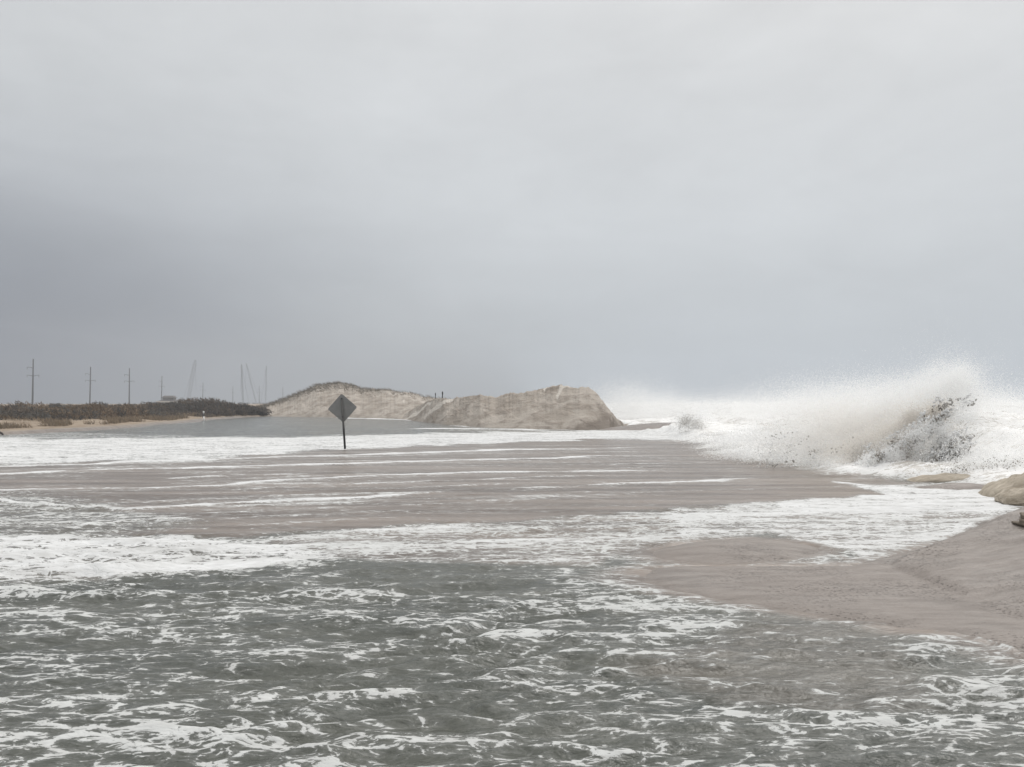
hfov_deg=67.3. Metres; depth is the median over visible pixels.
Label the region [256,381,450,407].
dune grass
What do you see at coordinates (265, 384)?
crane
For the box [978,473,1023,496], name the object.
sandbag
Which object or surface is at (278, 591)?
water
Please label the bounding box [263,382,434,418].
sand dune
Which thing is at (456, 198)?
sky
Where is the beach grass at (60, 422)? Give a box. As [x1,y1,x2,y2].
[0,410,225,428]
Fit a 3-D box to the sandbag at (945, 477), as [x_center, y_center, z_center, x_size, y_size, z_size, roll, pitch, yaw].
[10.717,2.349,18.947,1.900,0.252,0.951,-3,-1,-6]
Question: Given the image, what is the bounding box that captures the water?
[0,401,1023,766]
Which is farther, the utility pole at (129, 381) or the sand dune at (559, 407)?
the utility pole at (129, 381)
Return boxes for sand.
[0,404,1023,648]
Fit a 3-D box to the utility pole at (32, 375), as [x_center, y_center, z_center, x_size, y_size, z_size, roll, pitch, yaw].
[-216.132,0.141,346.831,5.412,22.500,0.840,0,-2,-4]
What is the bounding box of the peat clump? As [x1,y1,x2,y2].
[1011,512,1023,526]
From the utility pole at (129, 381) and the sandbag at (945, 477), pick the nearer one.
the sandbag at (945, 477)
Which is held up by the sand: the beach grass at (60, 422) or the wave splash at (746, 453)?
the beach grass at (60, 422)
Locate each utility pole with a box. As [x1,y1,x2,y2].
[29,359,36,404]
[85,367,93,402]
[124,368,130,403]
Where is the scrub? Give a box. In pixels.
[0,397,272,420]
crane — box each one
[183,360,196,398]
[238,364,249,403]
[245,366,260,403]
[261,366,267,403]
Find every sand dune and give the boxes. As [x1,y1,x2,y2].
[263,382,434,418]
[402,384,627,429]
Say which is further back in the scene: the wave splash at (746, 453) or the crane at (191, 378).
the crane at (191, 378)
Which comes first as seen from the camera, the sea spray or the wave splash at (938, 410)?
the wave splash at (938, 410)
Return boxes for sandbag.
[907,473,970,481]
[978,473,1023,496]
[994,488,1023,505]
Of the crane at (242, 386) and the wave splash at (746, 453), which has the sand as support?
the crane at (242, 386)
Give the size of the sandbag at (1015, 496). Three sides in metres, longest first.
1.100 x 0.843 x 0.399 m
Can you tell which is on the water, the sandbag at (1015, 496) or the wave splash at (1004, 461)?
the wave splash at (1004, 461)
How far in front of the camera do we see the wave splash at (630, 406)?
80.52 m
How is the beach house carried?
on the sand
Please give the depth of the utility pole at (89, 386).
422.88 m
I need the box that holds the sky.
[0,0,1023,403]
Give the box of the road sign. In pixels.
[328,394,356,448]
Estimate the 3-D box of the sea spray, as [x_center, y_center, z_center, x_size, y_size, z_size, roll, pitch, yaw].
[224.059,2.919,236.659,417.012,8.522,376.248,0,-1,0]
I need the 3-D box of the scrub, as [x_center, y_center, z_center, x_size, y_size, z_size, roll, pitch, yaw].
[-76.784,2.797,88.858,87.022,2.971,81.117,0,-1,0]
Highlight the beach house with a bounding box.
[156,396,178,403]
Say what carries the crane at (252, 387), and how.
on the sand
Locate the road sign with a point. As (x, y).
(342, 407)
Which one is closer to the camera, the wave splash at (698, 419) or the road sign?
the road sign
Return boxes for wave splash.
[558,361,750,419]
[589,350,1023,425]
[661,397,723,436]
[663,424,857,468]
[702,317,1023,468]
[898,422,1023,476]
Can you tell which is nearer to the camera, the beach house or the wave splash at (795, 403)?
the wave splash at (795, 403)
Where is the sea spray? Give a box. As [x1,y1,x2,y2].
[605,350,1023,415]
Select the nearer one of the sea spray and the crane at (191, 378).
the sea spray

